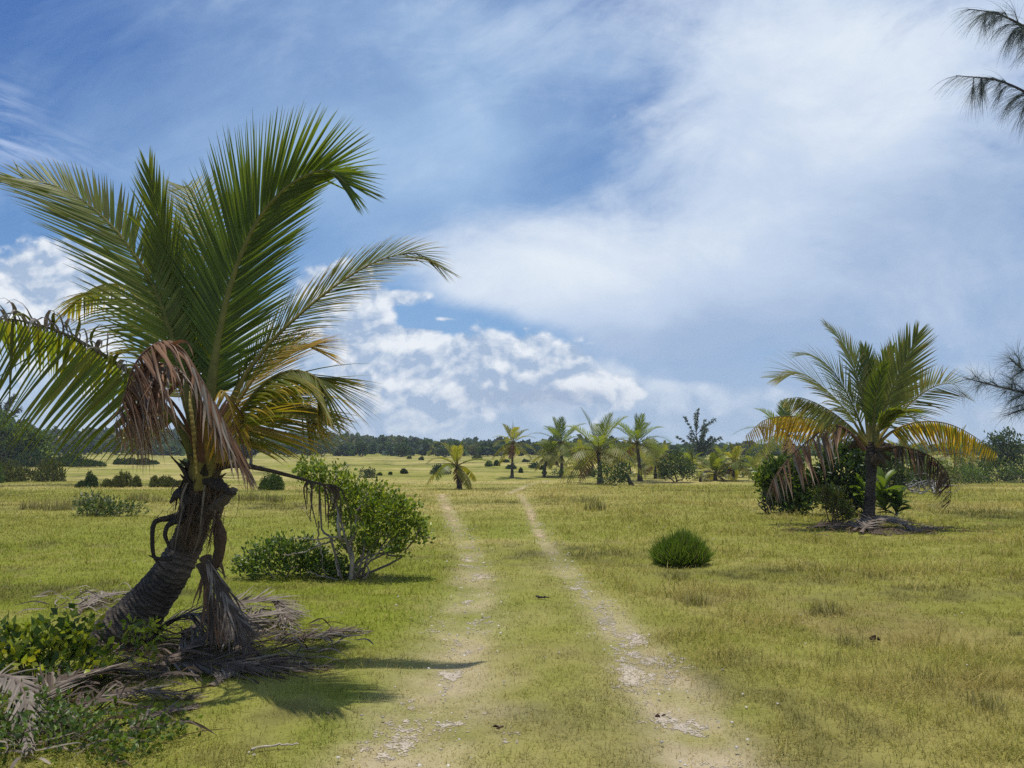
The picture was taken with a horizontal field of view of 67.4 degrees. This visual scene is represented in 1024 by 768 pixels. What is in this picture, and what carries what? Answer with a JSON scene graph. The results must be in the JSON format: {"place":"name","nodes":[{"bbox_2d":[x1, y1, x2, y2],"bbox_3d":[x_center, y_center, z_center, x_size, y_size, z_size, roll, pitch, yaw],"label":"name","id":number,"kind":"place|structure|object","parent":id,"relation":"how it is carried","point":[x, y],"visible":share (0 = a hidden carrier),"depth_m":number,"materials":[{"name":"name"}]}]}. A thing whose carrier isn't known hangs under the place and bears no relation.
{"place":"outdoors","nodes":[
{"label":"outdoors","id":0,"kind":"place"},
{"bbox_2d":[0,436,1023,767],"bbox_3d":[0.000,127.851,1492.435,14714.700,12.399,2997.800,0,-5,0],"label":"ground","id":1,"kind":"structure","parent":0,"point":[458,692],"depth_m":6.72,"materials":[{"name":"plant"}]},
{"bbox_2d":[0,461,5,482],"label":"bush","id":2,"kind":"object","parent":1,"relation":"on","point":[1,478],"visible":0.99,"depth_m":50.33,"materials":[{"name":"green plant"}]},
{"bbox_2d":[0,393,30,450],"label":"casuarina tree","id":3,"kind":"object","parent":1,"relation":"on","point":[6,407],"visible":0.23,"depth_m":118.72,"materials":[{"name":"green plant"}]},
{"bbox_2d":[0,661,53,756],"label":"fallen frond","id":4,"kind":"object","parent":1,"relation":"on","point":[14,685],"visible":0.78,"depth_m":4.38,"materials":[{"name":"grey plant"}]},
{"bbox_2d":[0,409,58,465],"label":"tree","id":5,"kind":"object","parent":1,"relation":"on","point":[7,429],"visible":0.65,"depth_m":100.34,"materials":[{"name":"green plant"}]},
{"bbox_2d":[0,456,66,481],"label":"bush","id":6,"kind":"object","parent":1,"relation":"on","point":[42,472],"visible":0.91,"depth_m":57.04,"materials":[{"name":"green plant"}]},
{"bbox_2d":[19,499,52,509],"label":"grass tuft","id":7,"kind":"object","parent":1,"relation":"on","point":[23,506],"visible":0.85,"depth_m":20.61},
{"bbox_2d":[36,496,76,510],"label":"grass tuft","id":8,"kind":"object","parent":1,"relation":"on","point":[66,507],"visible":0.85,"depth_m":20.09,"materials":[{"name":"plant"}]},
{"bbox_2d":[9,449,106,466],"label":"bush","id":9,"kind":"object","parent":1,"relation":"on","point":[34,458],"visible":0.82,"depth_m":91.38,"materials":[{"name":"green plant"}]},
{"bbox_2d":[0,603,133,699],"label":"leafy plant","id":10,"kind":"object","parent":1,"relation":"on","point":[19,652],"visible":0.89,"depth_m":5.22,"materials":[{"name":"green plant"}]},
{"bbox_2d":[57,494,100,505],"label":"grass tuft","id":11,"kind":"object","parent":1,"relation":"on","point":[76,498],"visible":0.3,"depth_m":21.88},
{"bbox_2d":[74,469,98,487],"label":"bush","id":12,"kind":"object","parent":1,"relation":"on","point":[91,480],"visible":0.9,"depth_m":39.84,"materials":[{"name":"green plant"}]},
{"bbox_2d":[6,656,166,731],"bbox_3d":[-2.878,1.935,5.031,0.686,0.236,1.291,-2,-5,21],"label":"fallen frond","id":13,"kind":"object","parent":1,"relation":"on","point":[63,681],"visible":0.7,"depth_m":4.96,"materials":[{"name":"grey plant"}]},
{"bbox_2d":[0,673,202,767],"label":"creeping plant","id":14,"kind":"object","parent":1,"relation":"on","point":[49,726],"visible":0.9,"depth_m":4.11,"materials":[{"name":"green plant"}]},
{"bbox_2d":[77,590,126,614],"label":"fallen frond","id":15,"kind":"object","parent":1,"relation":"on","point":[112,593],"visible":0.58,"depth_m":7.91,"materials":[{"name":"grey plant"}]},
{"bbox_2d":[83,746,131,766],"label":"stick","id":16,"kind":"object","parent":1,"relation":"on","point":[99,749],"visible":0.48,"depth_m":3.91,"materials":[{"name":"wood"}]},
{"bbox_2d":[70,485,148,516],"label":"weeds","id":17,"kind":"object","parent":1,"relation":"on","point":[101,504],"visible":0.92,"depth_m":18.52,"materials":[{"name":"green plant"}]},
{"bbox_2d":[58,613,166,671],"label":"leafy sprig","id":18,"kind":"object","parent":1,"relation":"on","point":[152,624],"visible":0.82,"depth_m":5.48,"materials":[{"name":"green plant"}]},
{"bbox_2d":[100,469,142,487],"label":"bush","id":19,"kind":"object","parent":1,"relation":"on","point":[123,479],"visible":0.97,"depth_m":39.80,"materials":[{"name":"green plant"}]},
{"bbox_2d":[34,680,211,746],"bbox_3d":[-2.506,1.980,4.733,0.645,0.135,1.108,-3,-6,33],"label":"fallen frond","id":20,"kind":"object","parent":1,"relation":"on","point":[111,693],"visible":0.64,"depth_m":4.92,"materials":[{"name":"grey plant"}]},
{"bbox_2d":[113,458,159,464],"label":"bush","id":21,"kind":"object","parent":1,"relation":"on","point":[117,461],"visible":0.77,"depth_m":105.31,"materials":[{"name":"green plant"}]},
{"bbox_2d":[124,490,150,500],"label":"grass tuft","id":22,"kind":"object","parent":1,"relation":"on","point":[134,497],"visible":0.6,"depth_m":25.04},
{"bbox_2d":[140,493,169,502],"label":"grass tuft","id":23,"kind":"object","parent":1,"relation":"on","point":[155,499],"visible":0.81,"depth_m":23.82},
{"bbox_2d":[116,699,206,740],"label":"fallen frond","id":24,"kind":"object","parent":1,"relation":"on","point":[157,713],"visible":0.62,"depth_m":4.60,"materials":[{"name":"grey plant"}]},
{"bbox_2d":[149,475,181,487],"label":"bush","id":25,"kind":"object","parent":1,"relation":"on","point":[163,481],"visible":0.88,"depth_m":39.60,"materials":[{"name":"green plant"}]},
{"bbox_2d":[154,600,271,662],"bbox_3d":[-2.331,1.930,6.174,1.404,0.396,0.608,-4,-6,37],"label":"fallen frond","id":26,"kind":"object","parent":1,"relation":"on","point":[193,618],"visible":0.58,"depth_m":6.02,"materials":[{"name":"brown plant"}]},
{"bbox_2d":[0,100,460,652],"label":"coconut palm","id":27,"kind":"object","parent":1,"relation":"on","point":[196,322],"visible":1,"depth_m":5.78,"materials":[{"name":"green plant"}]},
{"bbox_2d":[134,642,335,685],"bbox_3d":[-2.046,2.009,5.492,1.548,0.244,0.644,0,-5,0],"label":"fallen frond","id":28,"kind":"object","parent":1,"relation":"on","point":[249,665],"visible":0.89,"depth_m":5.53,"materials":[{"name":"brown plant"}]},
{"bbox_2d":[158,605,311,669],"bbox_3d":[-2.303,2.073,6.635,0.677,0.242,2.131,-1,-5,8],"label":"fallen frond","id":29,"kind":"object","parent":1,"relation":"on","point":[195,638],"visible":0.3,"depth_m":6.09,"materials":[{"name":"brown plant"}]},
{"bbox_2d":[180,586,308,636],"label":"fallen frond","id":30,"kind":"object","parent":1,"relation":"on","point":[276,601],"visible":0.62,"depth_m":7.08,"materials":[{"name":"grey plant"}]},
{"bbox_2d":[240,412,258,463],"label":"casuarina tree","id":31,"kind":"object","parent":1,"relation":"on","point":[251,452],"visible":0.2,"depth_m":104.93,"materials":[{"name":"green plant"}]},
{"bbox_2d":[236,489,267,500],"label":"grass tuft","id":32,"kind":"object","parent":1,"relation":"on","point":[250,497],"visible":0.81,"depth_m":24.98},
{"bbox_2d":[208,649,308,686],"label":"fallen frond","id":33,"kind":"object","parent":1,"relation":"on","point":[224,676],"visible":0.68,"depth_m":5.43,"materials":[{"name":"brown plant"}]},
{"bbox_2d":[258,473,284,489],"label":"bush","id":34,"kind":"object","parent":1,"relation":"on","point":[272,481],"visible":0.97,"depth_m":34.05,"materials":[{"name":"green plant"}]},
{"bbox_2d":[262,493,285,501],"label":"grass tuft","id":35,"kind":"object","parent":1,"relation":"on","point":[274,499],"visible":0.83,"depth_m":24.24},
{"bbox_2d":[251,743,297,750],"bbox_3d":[-1.277,1.945,4.131,0.248,0.021,0.034,2,-5,-24],"label":"stick","id":36,"kind":"object","parent":1,"relation":"on","point":[268,746],"visible":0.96,"depth_m":4.13,"materials":[{"name":"wood"}]},
{"bbox_2d":[278,439,300,456],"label":"tree","id":37,"kind":"object","parent":1,"relation":"on","point":[290,448],"visible":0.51,"depth_m":178.67,"materials":[{"name":"green plant"}]},
{"bbox_2d":[226,529,362,579],"bbox_3d":[-2.694,2.162,9.644,1.645,0.681,0.852,0,-5,0],"label":"shrub","id":38,"kind":"object","parent":1,"relation":"on","point":[313,563],"visible":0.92,"depth_m":9.51,"materials":[{"name":"green plant"}]},
{"bbox_2d":[307,436,337,456],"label":"tree","id":39,"kind":"object","parent":1,"relation":"on","point":[323,448],"visible":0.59,"depth_m":179.08,"materials":[{"name":"green plant"}]},
{"bbox_2d":[281,625,373,642],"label":"fallen frond","id":40,"kind":"object","parent":1,"relation":"on","point":[342,631],"visible":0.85,"depth_m":6.59,"materials":[{"name":"brown plant"}]},
{"bbox_2d":[281,452,435,580],"bbox_3d":[-1.873,1.671,9.632,1.919,1.626,0.986,-1,-5,16],"label":"shrub","id":41,"kind":"object","parent":1,"relation":"on","point":[395,511],"visible":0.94,"depth_m":9.49,"materials":[{"name":"green plant"}]},
{"bbox_2d":[351,437,370,456],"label":"tree","id":42,"kind":"object","parent":1,"relation":"on","point":[361,447],"visible":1,"depth_m":179.12,"materials":[{"name":"green plant"}]},
{"bbox_2d":[358,466,377,477],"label":"bush","id":43,"kind":"object","parent":1,"relation":"on","point":[368,472],"visible":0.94,"depth_m":68.74,"materials":[{"name":"green plant"}]},
{"bbox_2d":[391,442,411,456],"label":"tree","id":44,"kind":"object","parent":1,"relation":"on","point":[400,448],"visible":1,"depth_m":178.87,"materials":[{"name":"green plant"}]},
{"bbox_2d":[433,444,449,456],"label":"tree","id":45,"kind":"object","parent":1,"relation":"on","point":[441,450],"visible":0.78,"depth_m":178.66,"materials":[{"name":"green plant"}]},
{"bbox_2d":[430,463,453,474],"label":"bush","id":46,"kind":"object","parent":1,"relation":"on","point":[436,467],"visible":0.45,"depth_m":75.49,"materials":[{"name":"green plant"}]},
{"bbox_2d":[424,436,491,489],"bbox_3d":[-2.847,3.991,38.221,3.386,2.784,2.953,4,-6,-36],"label":"coconut palm","id":47,"kind":"object","parent":1,"relation":"on","point":[455,452],"visible":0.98,"depth_m":37.84,"materials":[{"name":"green plant"}]},
{"bbox_2d":[0,517,998,767],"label":"leaf litter","id":48,"kind":"object","parent":1,"relation":"on","point":[280,635],"visible":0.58,"depth_m":5.78,"materials":[{"name":"plant"}]},
{"bbox_2d":[492,424,535,477],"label":"coconut palm","id":49,"kind":"object","parent":1,"relation":"on","point":[514,445],"visible":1,"depth_m":69.51,"materials":[{"name":"green plant"}]},
{"bbox_2d":[7,422,1023,456],"bbox_3d":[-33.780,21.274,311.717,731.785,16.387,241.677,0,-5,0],"label":"wood","id":50,"kind":"object","parent":1,"relation":"on","point":[383,445],"visible":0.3,"depth_m":211.15,"materials":[{"name":"green plant"}]},
{"bbox_2d":[36,517,1023,766],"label":"pebbles","id":51,"kind":"object","parent":1,"relation":"on","point":[661,741],"visible":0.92,"depth_m":6.73,"materials":[{"name":"stone"}]},
{"bbox_2d":[532,434,572,476],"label":"coconut palm","id":52,"kind":"object","parent":1,"relation":"on","point":[546,446],"visible":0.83,"depth_m":71.91,"materials":[{"name":"green plant"}]},
{"bbox_2d":[527,416,593,477],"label":"coconut palm","id":53,"kind":"object","parent":1,"relation":"on","point":[556,432],"visible":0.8,"depth_m":72.87,"materials":[{"name":"green plant"}]},
{"bbox_2d":[550,464,575,477],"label":"shrub","id":54,"kind":"object","parent":1,"relation":"on","point":[561,471],"visible":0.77,"depth_m":67.73,"materials":[{"name":"green plant"}]},
{"bbox_2d":[571,440,594,471],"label":"coconut palm","id":55,"kind":"object","parent":1,"relation":"on","point":[580,441],"visible":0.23,"depth_m":76.68,"materials":[{"name":"green plant"}]},
{"bbox_2d":[572,495,601,502],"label":"grass tuft","id":56,"kind":"object","parent":1,"relation":"on","point":[581,496],"visible":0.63,"depth_m":24.18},
{"bbox_2d":[583,468,597,476],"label":"shrub","id":57,"kind":"object","parent":1,"relation":"on","point":[592,472],"visible":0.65,"depth_m":74.09,"materials":[{"name":"green plant"}]},
{"bbox_2d":[581,499,607,510],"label":"grass tuft","id":58,"kind":"object","parent":1,"relation":"on","point":[596,506],"visible":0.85,"depth_m":20.37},
{"bbox_2d":[554,410,645,483],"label":"coconut palm","id":59,"kind":"object","parent":1,"relation":"on","point":[593,456],"visible":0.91,"depth_m":50.30,"materials":[{"name":"green plant"}]},
{"bbox_2d":[594,459,633,485],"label":"shrub","id":60,"kind":"object","parent":1,"relation":"on","point":[624,477],"visible":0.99,"depth_m":44.81,"materials":[{"name":"green plant"}]},
{"bbox_2d":[620,437,641,473],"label":"coconut palm","id":61,"kind":"object","parent":1,"relation":"on","point":[634,455],"visible":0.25,"depth_m":83.16,"materials":[{"name":"green plant"}]},
{"bbox_2d":[603,413,671,480],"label":"coconut palm","id":62,"kind":"object","parent":1,"relation":"on","point":[632,446],"visible":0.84,"depth_m":61.67,"materials":[{"name":"green plant"}]},
{"bbox_2d":[633,438,676,478],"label":"coconut palm","id":63,"kind":"object","parent":1,"relation":"on","point":[647,468],"visible":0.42,"depth_m":67.03,"materials":[{"name":"green plant"}]},
{"bbox_2d":[652,443,701,482],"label":"shrub","id":64,"kind":"object","parent":1,"relation":"on","point":[686,463],"visible":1,"depth_m":59.65,"materials":[{"name":"green plant"}]},
{"bbox_2d":[663,570,692,579],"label":"grass tuft","id":65,"kind":"object","parent":1,"relation":"on","point":[674,576],"visible":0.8,"depth_m":9.55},
{"bbox_2d":[644,526,716,566],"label":"bush","id":66,"kind":"object","parent":1,"relation":"on","point":[682,548],"visible":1,"depth_m":10.57,"materials":[{"name":"green plant"}]},
{"bbox_2d":[676,588,714,606],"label":"grass tuft","id":67,"kind":"object","parent":1,"relation":"on","point":[695,601],"visible":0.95,"depth_m":7.89,"materials":[{"name":"plant"}]},
{"bbox_2d":[683,448,709,468],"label":"coconut palm","id":68,"kind":"object","parent":1,"relation":"on","point":[688,454],"visible":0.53,"depth_m":89.86,"materials":[{"name":"green plant"}]},
{"bbox_2d":[675,408,723,466],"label":"casuarina tree","id":69,"kind":"object","parent":1,"relation":"on","point":[698,446],"visible":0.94,"depth_m":97.68,"materials":[{"name":"green plant"}]},
{"bbox_2d":[691,451,741,481],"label":"coconut palm","id":70,"kind":"object","parent":1,"relation":"on","point":[716,462],"visible":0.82,"depth_m":61.07,"materials":[{"name":"green plant"}]},
{"bbox_2d":[707,442,741,470],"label":"coconut palm","id":71,"kind":"object","parent":1,"relation":"on","point":[718,450],"visible":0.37,"depth_m":82.81,"materials":[{"name":"green plant"}]},
{"bbox_2d":[713,442,759,480],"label":"coconut palm","id":72,"kind":"object","parent":1,"relation":"on","point":[736,452],"visible":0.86,"depth_m":61.45,"materials":[{"name":"green plant"}]},
{"bbox_2d":[737,464,753,477],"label":"shrub","id":73,"kind":"object","parent":1,"relation":"on","point":[743,474],"visible":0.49,"depth_m":72.63,"materials":[{"name":"green plant"}]},
{"bbox_2d":[744,454,764,471],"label":"coconut palm","id":74,"kind":"object","parent":1,"relation":"on","point":[756,465],"visible":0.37,"depth_m":85.19,"materials":[{"name":"green plant"}]},
{"bbox_2d":[750,458,780,513],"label":"shrub","id":75,"kind":"object","parent":1,"relation":"on","point":[758,476],"visible":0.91,"depth_m":19.02,"materials":[{"name":"green plant"}]},
{"bbox_2d":[732,398,832,466],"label":"coconut palm","id":76,"kind":"object","parent":1,"relation":"on","point":[770,446],"visible":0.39,"depth_m":58.71,"materials":[{"name":"green plant"}]},
{"bbox_2d":[753,446,822,515],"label":"shrub","id":77,"kind":"object","parent":1,"relation":"on","point":[802,500],"visible":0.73,"depth_m":18.81,"materials":[{"name":"green plant"}]},
{"bbox_2d":[801,598,847,617],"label":"grass tuft","id":78,"kind":"object","parent":1,"relation":"on","point":[821,608],"visible":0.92,"depth_m":7.49,"materials":[{"name":"plant"}]},
{"bbox_2d":[809,478,855,523],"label":"shrub","id":79,"kind":"object","parent":1,"relation":"on","point":[830,499],"visible":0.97,"depth_m":16.35,"materials":[{"name":"green plant"}]},
{"bbox_2d":[806,516,876,528],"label":"fallen frond","id":80,"kind":"object","parent":1,"relation":"on","point":[824,524],"visible":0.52,"depth_m":15.90,"materials":[{"name":"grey plant"}]},
{"bbox_2d":[805,431,887,516],"bbox_3d":[8.109,2.245,18.723,1.986,2.285,1.542,0,-5,0],"label":"shrub","id":81,"kind":"object","parent":1,"relation":"on","point":[852,460],"visible":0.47,"depth_m":18.56,"materials":[{"name":"green plant"}]},
{"bbox_2d":[831,630,872,649],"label":"grass tuft","id":82,"kind":"object","parent":1,"relation":"on","point":[852,644],"visible":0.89,"depth_m":6.28,"materials":[{"name":"plant"}]},
{"bbox_2d":[825,519,889,535],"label":"fallen frond","id":83,"kind":"object","parent":1,"relation":"on","point":[868,529],"visible":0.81,"depth_m":15.12,"materials":[{"name":"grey plant"}]},
{"bbox_2d":[842,473,878,507],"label":"broad leaved plant","id":84,"kind":"object","parent":1,"relation":"on","point":[859,497],"visible":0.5,"depth_m":18.14,"materials":[{"name":"green plant"}]},
{"bbox_2d":[744,320,996,526],"bbox_3d":[7.408,0.765,15.900,4.820,4.590,2.356,0,-5,0],"label":"coconut palm","id":85,"kind":"object","parent":1,"relation":"on","point":[880,404],"visible":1,"depth_m":15.85,"materials":[{"name":"green plant"}]},
{"bbox_2d":[855,513,906,534],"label":"fallen frond","id":86,"kind":"object","parent":1,"relation":"on","point":[875,518],"visible":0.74,"depth_m":15.35,"materials":[{"name":"grey plant"}]},
{"bbox_2d":[849,512,925,532],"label":"fallen frond","id":87,"kind":"object","parent":1,"relation":"on","point":[893,521],"visible":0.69,"depth_m":15.38,"materials":[{"name":"grey plant"}]},
{"bbox_2d":[862,466,912,515],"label":"broad leaved plant","id":88,"kind":"object","parent":1,"relation":"on","point":[883,499],"visible":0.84,"depth_m":17.33,"materials":[{"name":"green plant"}]},
{"bbox_2d":[877,485,912,517],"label":"broad leaved plant","id":89,"kind":"object","parent":1,"relation":"on","point":[896,506],"visible":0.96,"depth_m":17.13,"materials":[{"name":"green plant"}]},
{"bbox_2d":[876,443,914,492],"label":"shrub","id":90,"kind":"object","parent":1,"relation":"on","point":[898,476],"visible":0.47,"depth_m":27.38,"materials":[{"name":"green plant"}]},
{"bbox_2d":[878,434,920,480],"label":"coconut palm","id":91,"kind":"object","parent":1,"relation":"on","point":[899,442],"visible":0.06,"depth_m":51.42,"materials":[{"name":"green plant"}]},
{"bbox_2d":[899,444,935,488],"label":"shrub","id":92,"kind":"object","parent":1,"relation":"on","point":[917,478],"visible":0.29,"depth_m":35.76,"materials":[{"name":"green plant"}]},
{"bbox_2d":[886,524,952,535],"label":"fallen frond","id":93,"kind":"object","parent":1,"relation":"on","point":[926,527],"visible":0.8,"depth_m":15.16,"materials":[{"name":"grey plant"}]},
{"bbox_2d":[902,661,945,688],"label":"grass tuft","id":94,"kind":"object","parent":1,"relation":"on","point":[930,677],"visible":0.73,"depth_m":5.29,"materials":[{"name":"plant"}]},
{"bbox_2d":[896,473,958,493],"bbox_3d":[15.721,3.795,29.351,2.451,0.838,1.468,0,-5,0],"label":"deadwood heap","id":95,"kind":"object","parent":1,"relation":"on","point":[932,488],"visible":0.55,"depth_m":29.19,"materials":[{"name":"wood"}]},
{"bbox_2d":[924,456,961,487],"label":"shrub","id":96,"kind":"object","parent":1,"relation":"on","point":[951,474],"visible":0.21,"depth_m":40.10,"materials":[{"name":"green plant"}]},
{"bbox_2d":[925,425,981,475],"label":"coconut palm","id":97,"kind":"object","parent":1,"relation":"on","point":[959,458],"visible":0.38,"depth_m":77.21,"materials":[{"name":"green plant"}]},
{"bbox_2d":[939,451,991,484],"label":"shrub","id":98,"kind":"object","parent":1,"relation":"on","point":[963,470],"visible":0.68,"depth_m":50.32,"materials":[{"name":"green plant"}]},
{"bbox_2d":[930,0,1023,432],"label":"casuarina tree","id":99,"kind":"object","parent":1,"relation":"on","point":[1017,24],"visible":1,"depth_m":7.25,"materials":[{"name":"green plant"}]},
{"bbox_2d":[956,458,998,482],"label":"shrub","id":100,"kind":"object","parent":1,"relation":"on","point":[987,472],"visible":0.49,"depth_m":53.99,"materials":[{"name":"green plant"}]},
{"bbox_2d":[958,687,1012,714],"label":"grass tuft","id":101,"kind":"object","parent":1,"relation":"on","point":[988,702],"visible":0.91,"depth_m":4.75,"materials":[{"name":"plant"}]},
{"bbox_2d":[972,457,1022,481],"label":"shrub","id":102,"kind":"object","parent":1,"relation":"on","point":[1000,478],"visible":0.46,"depth_m":58.53,"materials":[{"name":"green plant"}]},
{"bbox_2d":[973,426,1023,480],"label":"tree","id":103,"kind":"object","parent":1,"relation":"on","point":[1015,447],"visible":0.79,"depth_m":59.71,"materials":[{"name":"green plant"}]},
{"bbox_2d":[997,456,1023,482],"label":"shrub","id":104,"kind":"object","parent":1,"relation":"on","point":[1010,469],"visible":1,"depth_m":56.80,"materials":[{"name":"green plant"}]},
{"bbox_2d":[0,0,1023,445],"label":"sky","id":105,"kind":"structure","parent":0,"point":[633,204],"materials":[{"name":"blue"}]},
{"bbox_2d":[359,486,748,767],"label":"dirt path","id":106,"kind":"structure","parent":0,"point":[448,676],"depth_m":5.58,"materials":[{"name":"soil"}]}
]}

